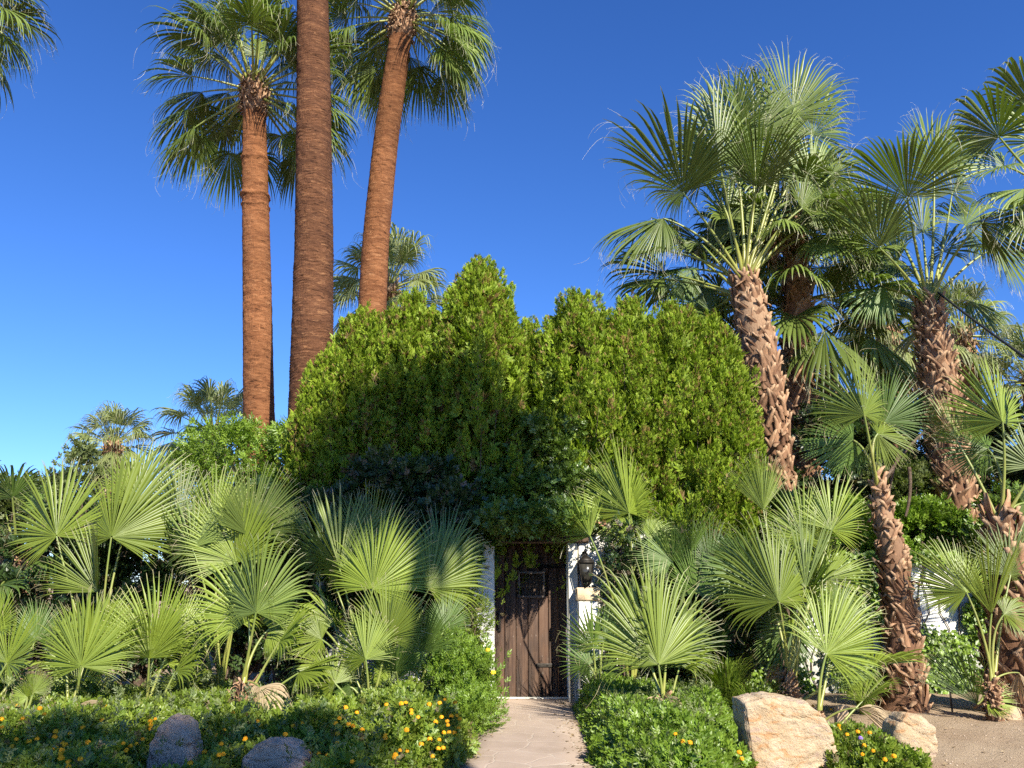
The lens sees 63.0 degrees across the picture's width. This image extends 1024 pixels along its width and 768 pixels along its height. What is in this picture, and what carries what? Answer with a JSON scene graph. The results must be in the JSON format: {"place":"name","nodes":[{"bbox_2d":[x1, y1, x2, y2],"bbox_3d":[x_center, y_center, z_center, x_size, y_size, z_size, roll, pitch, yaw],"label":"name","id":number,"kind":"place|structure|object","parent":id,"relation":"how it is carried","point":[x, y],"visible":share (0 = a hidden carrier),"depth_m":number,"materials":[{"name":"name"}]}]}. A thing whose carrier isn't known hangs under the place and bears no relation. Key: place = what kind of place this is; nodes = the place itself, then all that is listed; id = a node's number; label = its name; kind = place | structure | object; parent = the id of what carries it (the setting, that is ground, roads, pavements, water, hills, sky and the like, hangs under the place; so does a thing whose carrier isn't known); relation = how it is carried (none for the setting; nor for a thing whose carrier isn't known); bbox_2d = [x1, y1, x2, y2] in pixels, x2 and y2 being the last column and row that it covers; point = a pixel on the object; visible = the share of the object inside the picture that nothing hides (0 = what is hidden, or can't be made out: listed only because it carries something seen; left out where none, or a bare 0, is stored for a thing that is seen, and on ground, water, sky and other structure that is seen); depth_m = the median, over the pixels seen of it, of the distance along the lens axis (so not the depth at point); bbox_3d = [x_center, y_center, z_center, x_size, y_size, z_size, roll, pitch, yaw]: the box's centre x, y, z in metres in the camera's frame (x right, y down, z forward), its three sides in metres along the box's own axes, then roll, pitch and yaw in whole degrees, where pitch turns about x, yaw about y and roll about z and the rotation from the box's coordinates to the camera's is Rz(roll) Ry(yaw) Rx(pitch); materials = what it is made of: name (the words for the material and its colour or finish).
{"place":"outdoors","nodes":[
{"label":"outdoors","id":0,"kind":"place"},
{"bbox_2d":[0,0,1023,584],"label":"sky","id":1,"kind":"structure","parent":0,"point":[112,288],"materials":[{"name":"blue"}]},
{"bbox_2d":[447,695,594,767],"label":"path","id":2,"kind":"structure","parent":0,"point":[527,737],"depth_m":8.10,"materials":[{"name":"beige concrete"}]},
{"bbox_2d":[47,586,1023,767],"bbox_3d":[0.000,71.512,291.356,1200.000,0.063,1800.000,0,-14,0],"label":"ground","id":3,"kind":"structure","parent":0,"point":[969,751],"depth_m":9.03,"materials":[{"name":"beige sand"}]},
{"bbox_2d":[0,460,50,554],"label":"leafy shrub","id":4,"kind":"object","parent":3,"relation":"on","point":[6,503],"visible":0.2,"depth_m":12.46,"materials":[{"name":"green plant"}]},
{"bbox_2d":[10,668,52,708],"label":"young fan palm","id":5,"kind":"object","parent":3,"relation":"on","point":[28,691],"visible":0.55,"depth_m":8.43,"materials":[{"name":"green plant"}]},
{"bbox_2d":[0,0,63,117],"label":"tall fan palm","id":6,"kind":"object","parent":3,"relation":"on","point":[11,17],"visible":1,"depth_m":19.04,"materials":[{"name":"green plant"}]},
{"bbox_2d":[0,589,66,695],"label":"young fan palm","id":7,"kind":"object","parent":3,"relation":"on","point":[27,635],"visible":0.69,"depth_m":9.23,"materials":[{"name":"green plant"}]},
{"bbox_2d":[0,462,86,680],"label":"fan palm","id":8,"kind":"object","parent":3,"relation":"on","point":[12,495],"visible":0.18,"depth_m":11.62,"materials":[{"name":"green plant"}]},
{"bbox_2d":[0,513,145,682],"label":"leafy shrub","id":9,"kind":"object","parent":3,"relation":"on","point":[9,572],"visible":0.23,"depth_m":11.29,"materials":[{"name":"green plant"}]},
{"bbox_2d":[0,698,146,767],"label":"lantana bush","id":10,"kind":"object","parent":3,"relation":"on","point":[45,716],"visible":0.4,"depth_m":6.86,"materials":[{"name":"green plant"}]},
{"bbox_2d":[42,430,113,683],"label":"leafy shrub","id":11,"kind":"object","parent":3,"relation":"on","point":[91,450],"visible":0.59,"depth_m":12.52,"materials":[{"name":"green plant"}]},
{"bbox_2d":[34,586,150,705],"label":"young fan palm","id":12,"kind":"object","parent":3,"relation":"on","point":[71,646],"visible":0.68,"depth_m":8.91,"materials":[{"name":"green plant"}]},
{"bbox_2d":[5,432,207,692],"bbox_3d":[-4.949,2.431,10.905,1.991,3.690,2.503,-10,-17,35],"label":"young fan palm","id":13,"kind":"object","parent":3,"relation":"on","point":[140,499],"visible":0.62,"depth_m":10.45,"materials":[{"name":"green plant"}]},
{"bbox_2d":[59,400,158,505],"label":"distant fan palm","id":14,"kind":"object","parent":3,"relation":"on","point":[114,440],"visible":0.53,"depth_m":30.08,"materials":[{"name":"green plant"}]},
{"bbox_2d":[73,700,170,752],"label":"lantana bush","id":15,"kind":"object","parent":3,"relation":"on","point":[135,710],"visible":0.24,"depth_m":7.23,"materials":[{"name":"green plant"}]},
{"bbox_2d":[63,491,218,686],"bbox_3d":[-5.055,2.849,11.519,2.196,2.866,1.548,0,-14,0],"label":"leafy shrub","id":16,"kind":"object","parent":3,"relation":"on","point":[124,578],"visible":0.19,"depth_m":11.19,"materials":[{"name":"green plant"}]},
{"bbox_2d":[81,570,227,706],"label":"young fan palm","id":17,"kind":"object","parent":3,"relation":"on","point":[170,629],"visible":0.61,"depth_m":9.38,"materials":[{"name":"green plant"}]},
{"bbox_2d":[146,713,202,767],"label":"boulder","id":18,"kind":"object","parent":3,"relation":"on","point":[172,729],"visible":0.91,"depth_m":6.42,"materials":[{"name":"grey stone"}]},
{"bbox_2d":[143,376,276,632],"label":"distant fan palm","id":19,"kind":"object","parent":3,"relation":"on","point":[207,394],"visible":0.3,"depth_m":26.00,"materials":[{"name":"green plant"}]},
{"bbox_2d":[163,408,269,668],"bbox_3d":[-5.167,2.626,14.169,1.930,4.520,1.620,-9,-16,34],"label":"bamboo bush","id":20,"kind":"object","parent":3,"relation":"on","point":[203,456],"visible":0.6,"depth_m":14.29,"materials":[{"name":"green plant"}]},
{"bbox_2d":[144,473,303,683],"bbox_3d":[-3.917,2.764,11.607,2.209,3.087,1.612,0,-14,0],"label":"leafy shrub","id":21,"kind":"object","parent":3,"relation":"on","point":[238,652],"visible":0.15,"depth_m":11.28,"materials":[{"name":"green plant"}]},
{"bbox_2d":[148,460,307,686],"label":"young fan palm","id":22,"kind":"object","parent":3,"relation":"on","point":[230,521],"visible":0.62,"depth_m":10.43,"materials":[{"name":"green plant"}]},
{"bbox_2d":[186,695,270,766],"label":"lantana bush","id":23,"kind":"object","parent":3,"relation":"on","point":[217,717],"visible":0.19,"depth_m":7.20,"materials":[{"name":"green plant"}]},
{"bbox_2d":[0,678,461,767],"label":"ground cover","id":24,"kind":"object","parent":3,"relation":"on","point":[22,756],"visible":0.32,"depth_m":6.54,"materials":[{"name":"green plant"}]},
{"bbox_2d":[0,662,464,767],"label":"flowering shrubs","id":25,"kind":"object","parent":3,"relation":"on","point":[246,708],"visible":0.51,"depth_m":7.03,"materials":[{"name":"green plant"}]},
{"bbox_2d":[133,0,361,672],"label":"tall fan palm","id":26,"kind":"object","parent":3,"relation":"on","point":[249,113],"visible":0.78,"depth_m":17.52,"materials":[{"name":"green plant"}]},
{"bbox_2d":[232,415,291,681],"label":"bamboo bush","id":27,"kind":"object","parent":3,"relation":"on","point":[275,431],"visible":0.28,"depth_m":13.85,"materials":[{"name":"green plant"}]},
{"bbox_2d":[182,525,350,710],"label":"young fan palm","id":28,"kind":"object","parent":3,"relation":"on","point":[274,609],"visible":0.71,"depth_m":8.90,"materials":[{"name":"green plant"}]},
{"bbox_2d":[242,737,312,767],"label":"boulder","id":29,"kind":"object","parent":3,"relation":"on","point":[270,752],"visible":0.88,"depth_m":6.15,"materials":[{"name":"grey stone"}]},
{"bbox_2d":[242,479,362,676],"bbox_3d":[-2.706,2.744,11.251,2.089,2.948,1.536,0,-14,0],"label":"leafy shrub","id":30,"kind":"object","parent":3,"relation":"on","point":[260,654],"visible":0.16,"depth_m":11.04,"materials":[{"name":"green plant"}]},
{"bbox_2d":[272,0,333,681],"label":"tall fan palm","id":31,"kind":"object","parent":3,"relation":"on","point":[312,324],"visible":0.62,"depth_m":15.56,"materials":[{"name":"brown plant"}]},
{"bbox_2d":[243,690,367,759],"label":"lantana bush","id":32,"kind":"object","parent":3,"relation":"on","point":[329,709],"visible":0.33,"depth_m":7.04,"materials":[{"name":"green plant"}]},
{"bbox_2d":[259,338,366,606],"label":"arborvitae tree","id":33,"kind":"object","parent":3,"relation":"on","point":[300,450],"visible":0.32,"depth_m":12.28,"materials":[{"name":"green plant"}]},
{"bbox_2d":[275,300,414,601],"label":"arborvitae tree","id":34,"kind":"object","parent":3,"relation":"on","point":[358,360],"visible":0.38,"depth_m":12.44,"materials":[{"name":"green plant"}]},
{"bbox_2d":[284,572,430,699],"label":"young fan palm","id":35,"kind":"object","parent":3,"relation":"on","point":[370,634],"visible":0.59,"depth_m":8.87,"materials":[{"name":"green plant"}]},
{"bbox_2d":[281,479,496,689],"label":"young fan palm","id":36,"kind":"object","parent":3,"relation":"on","point":[361,550],"visible":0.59,"depth_m":10.01,"materials":[{"name":"green plant"}]},
{"bbox_2d":[314,442,465,662],"bbox_3d":[-1.616,2.497,11.193,2.221,3.393,1.389,0,-14,0],"label":"leafy shrub","id":37,"kind":"object","parent":3,"relation":"on","point":[383,474],"visible":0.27,"depth_m":11.30,"materials":[{"name":"green plant"}]},
{"bbox_2d":[333,222,450,333],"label":"distant fan palm","id":38,"kind":"object","parent":3,"relation":"on","point":[401,253],"visible":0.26,"depth_m":24.95,"materials":[{"name":"green plant"}]},
{"bbox_2d":[312,534,494,699],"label":"garden wall","id":39,"kind":"structure","parent":3,"relation":"on","point":[491,593],"depth_m":11.00,"materials":[{"name":"white paint"}]},
{"bbox_2d":[495,545,567,698],"bbox_3d":[0.253,3.217,11.394,0.977,2.002,0.260,0,-14,0],"label":"wooden door","id":40,"kind":"structure","parent":39,"relation":"attached to","point":[532,622],"depth_m":11.35,"materials":[{"name":"brown wood"}]},
{"bbox_2d":[330,675,480,767],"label":"lantana bush","id":41,"kind":"object","parent":3,"relation":"on","point":[438,721],"visible":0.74,"depth_m":6.95,"materials":[{"name":"green plant"}]},
{"bbox_2d":[328,0,498,319],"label":"tall fan palm","id":42,"kind":"object","parent":3,"relation":"on","point":[392,79],"visible":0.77,"depth_m":19.85,"materials":[{"name":"green plant"}]},
{"bbox_2d":[354,285,475,528],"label":"arborvitae tree","id":43,"kind":"object","parent":3,"relation":"on","point":[414,319],"visible":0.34,"depth_m":12.65,"materials":[{"name":"green plant"}]},
{"bbox_2d":[371,590,472,684],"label":"young fan palm","id":44,"kind":"object","parent":3,"relation":"on","point":[450,622],"visible":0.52,"depth_m":9.15,"materials":[{"name":"green plant"}]},
{"bbox_2d":[396,473,500,674],"bbox_3d":[-0.926,2.658,10.945,1.353,2.959,1.161,-5,-15,21],"label":"leafy shrub","id":45,"kind":"object","parent":3,"relation":"on","point":[442,494],"visible":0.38,"depth_m":10.95,"materials":[{"name":"green plant"}]},
{"bbox_2d":[410,624,511,721],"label":"leafy shrub","id":46,"kind":"object","parent":3,"relation":"on","point":[473,659],"visible":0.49,"depth_m":9.17,"materials":[{"name":"green plant"}]},
{"bbox_2d":[430,566,504,644],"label":"leafy shrub","id":47,"kind":"object","parent":3,"relation":"on","point":[474,627],"visible":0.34,"depth_m":10.43,"materials":[{"name":"green plant"}]},
{"bbox_2d":[427,671,510,735],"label":"leafy shrub","id":48,"kind":"object","parent":3,"relation":"on","point":[483,705],"visible":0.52,"depth_m":8.64,"materials":[{"name":"green plant"}]},
{"bbox_2d":[373,253,566,597],"bbox_3d":[-0.670,1.190,13.006,3.556,6.859,3.308,0,-14,0],"label":"arborvitae tree","id":49,"kind":"object","parent":3,"relation":"on","point":[478,329],"visible":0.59,"depth_m":12.52,"materials":[{"name":"green plant"}]},
{"bbox_2d":[482,315,556,462],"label":"arborvitae tree","id":50,"kind":"object","parent":3,"relation":"on","point":[534,332],"visible":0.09,"depth_m":13.21,"materials":[{"name":"green plant"}]},
{"bbox_2d":[436,406,655,626],"bbox_3d":[0.372,2.188,11.435,2.508,4.110,2.731,-11,-18,39],"label":"privet bush","id":51,"kind":"object","parent":3,"relation":"on","point":[540,516],"visible":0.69,"depth_m":11.40,"materials":[{"name":"green plant"}]},
{"bbox_2d":[575,587,599,697],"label":"stone pillar","id":52,"kind":"structure","parent":3,"relation":"on","point":[581,593],"depth_m":10.79,"materials":[{"name":"white paint"}]},
{"bbox_2d":[556,600,623,689],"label":"young fan palm","id":53,"kind":"object","parent":3,"relation":"on","point":[587,668],"visible":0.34,"depth_m":10.27,"materials":[{"name":"green plant"}]},
{"bbox_2d":[517,285,685,593],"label":"arborvitae tree","id":54,"kind":"object","parent":3,"relation":"on","point":[571,344],"visible":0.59,"depth_m":12.36,"materials":[{"name":"green plant"}]},
{"bbox_2d":[547,431,676,679],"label":"young fan palm","id":55,"kind":"object","parent":3,"relation":"on","point":[605,507],"visible":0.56,"depth_m":11.07,"materials":[{"name":"green plant"}]},
{"bbox_2d":[565,534,660,704],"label":"garden wall","id":56,"kind":"structure","parent":3,"relation":"on","point":[573,552],"depth_m":11.08,"materials":[{"name":"white paint"}]},
{"bbox_2d":[485,520,605,544],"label":"gate roof","id":57,"kind":"structure","parent":56,"relation":"on","point":[535,541],"depth_m":11.15,"materials":[{"name":"ceramic"}]},
{"bbox_2d":[577,549,593,586],"bbox_3d":[0.969,2.437,10.998,0.210,0.530,0.235,0,-14,0],"label":"wall lantern","id":58,"kind":"object","parent":56,"relation":"attached to","point":[585,562],"depth_m":10.91,"materials":[{"name":"black metal"}]},
{"bbox_2d":[584,511,656,676],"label":"leafy shrub","id":59,"kind":"object","parent":3,"relation":"on","point":[616,556],"visible":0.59,"depth_m":10.79,"materials":[{"name":"green plant"}]},
{"bbox_2d":[575,553,725,707],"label":"young fan palm","id":60,"kind":"object","parent":3,"relation":"on","point":[682,643],"visible":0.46,"depth_m":8.87,"materials":[{"name":"green plant"}]},
{"bbox_2d":[588,289,718,597],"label":"arborvitae tree","id":61,"kind":"object","parent":3,"relation":"on","point":[628,321],"visible":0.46,"depth_m":12.33,"materials":[{"name":"green plant"}]},
{"bbox_2d":[571,669,745,767],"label":"ground cover","id":62,"kind":"object","parent":3,"relation":"on","point":[683,758],"visible":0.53,"depth_m":7.50,"materials":[{"name":"green plant"}]},
{"bbox_2d":[604,521,727,682],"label":"leafy shrub","id":63,"kind":"object","parent":3,"relation":"on","point":[670,673],"visible":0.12,"depth_m":10.68,"materials":[{"name":"green plant"}]},
{"bbox_2d":[583,703,758,767],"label":"lantana bush","id":64,"kind":"object","parent":3,"relation":"on","point":[738,749],"visible":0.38,"depth_m":6.91,"materials":[{"name":"green plant"}]},
{"bbox_2d":[628,499,741,684],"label":"young fan palm","id":65,"kind":"object","parent":3,"relation":"on","point":[676,547],"visible":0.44,"depth_m":10.37,"materials":[{"name":"green plant"}]},
{"bbox_2d":[639,295,775,681],"bbox_3d":[2.504,1.550,12.692,2.478,6.011,2.573,0,-14,0],"label":"arborvitae tree","id":66,"kind":"object","parent":3,"relation":"on","point":[679,333],"visible":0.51,"depth_m":12.09,"materials":[{"name":"green plant"}]},
{"bbox_2d":[681,652,770,704],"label":"sedge clump","id":67,"kind":"object","parent":3,"relation":"on","point":[728,671],"visible":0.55,"depth_m":9.54,"materials":[{"name":"green plant"}]},
{"bbox_2d":[444,696,1008,767],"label":"leaf litter","id":68,"kind":"object","parent":3,"relation":"on","point":[572,734],"visible":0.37,"depth_m":8.47,"materials":[{"name":"brown plant"}]},
{"bbox_2d":[668,533,789,692],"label":"leafy shrub","id":69,"kind":"object","parent":3,"relation":"on","point":[737,649],"visible":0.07,"depth_m":10.46,"materials":[{"name":"green plant"}]},
{"bbox_2d":[578,36,880,547],"bbox_3d":[3.743,-1.039,14.702,4.869,11.994,5.433,-9,-16,33],"label":"fan palm","id":70,"kind":"object","parent":3,"relation":"on","point":[748,127],"visible":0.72,"depth_m":14.81,"materials":[{"name":"green plant"}]},
{"bbox_2d":[688,308,776,645],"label":"arborvitae tree","id":71,"kind":"object","parent":3,"relation":"on","point":[729,370],"visible":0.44,"depth_m":12.34,"materials":[{"name":"green plant"}]},
{"bbox_2d":[720,678,788,703],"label":"sedge clump","id":72,"kind":"object","parent":3,"relation":"on","point":[749,689],"visible":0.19,"depth_m":9.25,"materials":[{"name":"green plant"}]},
{"bbox_2d":[732,691,840,767],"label":"boulder","id":73,"kind":"object","parent":3,"relation":"on","point":[775,730],"visible":0.9,"depth_m":6.91,"materials":[{"name":"beige stone"}]},
{"bbox_2d":[696,134,896,500],"bbox_3d":[5.295,0.198,14.981,3.543,9.720,3.421,0,-14,0],"label":"fan palm","id":74,"kind":"object","parent":3,"relation":"on","point":[798,291],"visible":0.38,"depth_m":15.09,"materials":[{"name":"green plant"}]},
{"bbox_2d":[753,477,841,674],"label":"fan palm","id":75,"kind":"object","parent":3,"relation":"on","point":[774,507],"visible":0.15,"depth_m":11.88,"materials":[{"name":"green plant"}]},
{"bbox_2d":[687,448,936,700],"bbox_3d":[3.443,2.325,10.051,2.788,3.272,1.560,-2,-14,7],"label":"young fan palm","id":76,"kind":"object","parent":3,"relation":"on","point":[750,562],"visible":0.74,"depth_m":9.84,"materials":[{"name":"green plant"}]},
{"bbox_2d":[673,174,953,409],"bbox_3d":[5.488,0.424,15.890,5.304,9.701,5.054,0,-14,0],"label":"fan palm","id":77,"kind":"object","parent":3,"relation":"on","point":[879,355],"visible":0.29,"depth_m":15.07,"materials":[{"name":"green plant"}]},
{"bbox_2d":[683,564,984,692],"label":"garden wall","id":78,"kind":"structure","parent":3,"relation":"on","point":[938,619],"depth_m":12.41,"materials":[{"name":"white paint"}]},
{"bbox_2d":[667,548,986,693],"bbox_3d":[5.099,3.458,12.191,6.532,2.134,0.454,0,-14,0],"label":"climbing vine","id":79,"kind":"object","parent":78,"relation":"attached to","point":[809,686],"visible":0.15,"depth_m":12.23,"materials":[{"name":"green plant"}]},
{"bbox_2d":[791,391,891,546],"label":"broadleaf tree","id":80,"kind":"object","parent":3,"relation":"on","point":[858,428],"visible":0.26,"depth_m":14.22,"materials":[{"name":"green plant"}]},
{"bbox_2d":[778,576,910,728],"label":"young fan palm","id":81,"kind":"object","parent":3,"relation":"on","point":[848,629],"visible":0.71,"depth_m":8.74,"materials":[{"name":"green plant"}]},
{"bbox_2d":[798,493,910,563],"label":"leafy shrub","id":82,"kind":"object","parent":3,"relation":"on","point":[869,540],"visible":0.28,"depth_m":12.72,"materials":[{"name":"green plant"}]},
{"bbox_2d":[825,668,900,714],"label":"sedge clump","id":83,"kind":"object","parent":3,"relation":"on","point":[863,703],"visible":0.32,"depth_m":9.92,"materials":[{"name":"green plant"}]},
{"bbox_2d":[792,343,936,712],"bbox_3d":[4.928,1.848,11.030,2.059,4.669,1.379,0,-14,0],"label":"fan palm","id":84,"kind":"object","parent":3,"relation":"on","point":[900,605],"visible":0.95,"depth_m":10.83,"materials":[{"name":"green plant"}]},
{"bbox_2d":[811,704,932,767],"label":"lantana bush","id":85,"kind":"object","parent":3,"relation":"on","point":[860,745],"visible":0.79,"depth_m":6.76,"materials":[{"name":"green plant"}]},
{"bbox_2d":[831,278,957,448],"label":"distant fan palm","id":86,"kind":"object","parent":3,"relation":"on","point":[891,344],"visible":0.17,"depth_m":21.53,"materials":[{"name":"green plant"}]},
{"bbox_2d":[845,447,949,543],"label":"leafy shrub","id":87,"kind":"object","parent":3,"relation":"on","point":[920,468],"visible":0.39,"depth_m":13.65,"materials":[{"name":"green plant"}]},
{"bbox_2d":[886,430,924,516],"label":"bare branch","id":88,"kind":"object","parent":3,"relation":"on","point":[892,470],"visible":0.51,"depth_m":13.02,"materials":[{"name":"brown plant"}]},
{"bbox_2d":[882,711,937,767],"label":"boulder","id":89,"kind":"object","parent":3,"relation":"on","point":[915,730],"visible":0.66,"depth_m":7.10,"materials":[{"name":"beige stone"}]},
{"bbox_2d":[802,104,1023,563],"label":"fan palm","id":90,"kind":"object","parent":3,"relation":"on","point":[935,354],"visible":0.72,"depth_m":14.12,"materials":[{"name":"green plant"}]},
{"bbox_2d":[937,291,1023,357],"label":"cable","id":91,"kind":"object","parent":90,"relation":"attached to","point":[983,327],"visible":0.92,"depth_m":12.47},
{"bbox_2d":[858,389,981,504],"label":"broadleaf tree","id":92,"kind":"object","parent":3,"relation":"on","point":[917,453],"visible":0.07,"depth_m":14.40,"materials":[{"name":"green plant"}]},
{"bbox_2d":[894,491,980,563],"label":"leafy shrub","id":93,"kind":"object","parent":3,"relation":"on","point":[923,513],"visible":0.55,"depth_m":13.08,"materials":[{"name":"green plant"}]},
{"bbox_2d":[906,516,1023,720],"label":"young fan palm","id":94,"kind":"object","parent":3,"relation":"on","point":[992,690],"visible":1,"depth_m":9.93,"materials":[{"name":"green plant"}]},
{"bbox_2d":[906,274,1023,488],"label":"distant fan palm","id":95,"kind":"object","parent":3,"relation":"on","point":[961,333],"visible":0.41,"depth_m":23.54,"materials":[{"name":"green plant"}]},
{"bbox_2d":[919,345,1023,716],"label":"fan palm","id":96,"kind":"object","parent":3,"relation":"on","point":[1004,514],"visible":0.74,"depth_m":10.87,"materials":[{"name":"green plant"}]},
{"bbox_2d":[936,56,1023,258],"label":"fan palm","id":97,"kind":"object","parent":3,"relation":"on","point":[1008,107],"visible":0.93,"depth_m":13.54,"materials":[{"name":"green plant"}]},
{"bbox_2d":[950,479,1023,598],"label":"leafy shrub","id":98,"kind":"object","parent":3,"relation":"on","point":[994,499],"visible":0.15,"depth_m":12.47,"materials":[{"name":"green plant"}]},
{"bbox_2d":[963,396,1023,510],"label":"broadleaf tree","id":99,"kind":"object","parent":3,"relation":"on","point":[1013,476],"visible":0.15,"depth_m":14.04,"materials":[{"name":"green plant"}]},
{"bbox_2d":[970,322,1023,409],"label":"distant fan palm","id":100,"kind":"object","parent":3,"relation":"on","point":[1019,344],"visible":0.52,"depth_m":22.82,"materials":[{"name":"green plant"}]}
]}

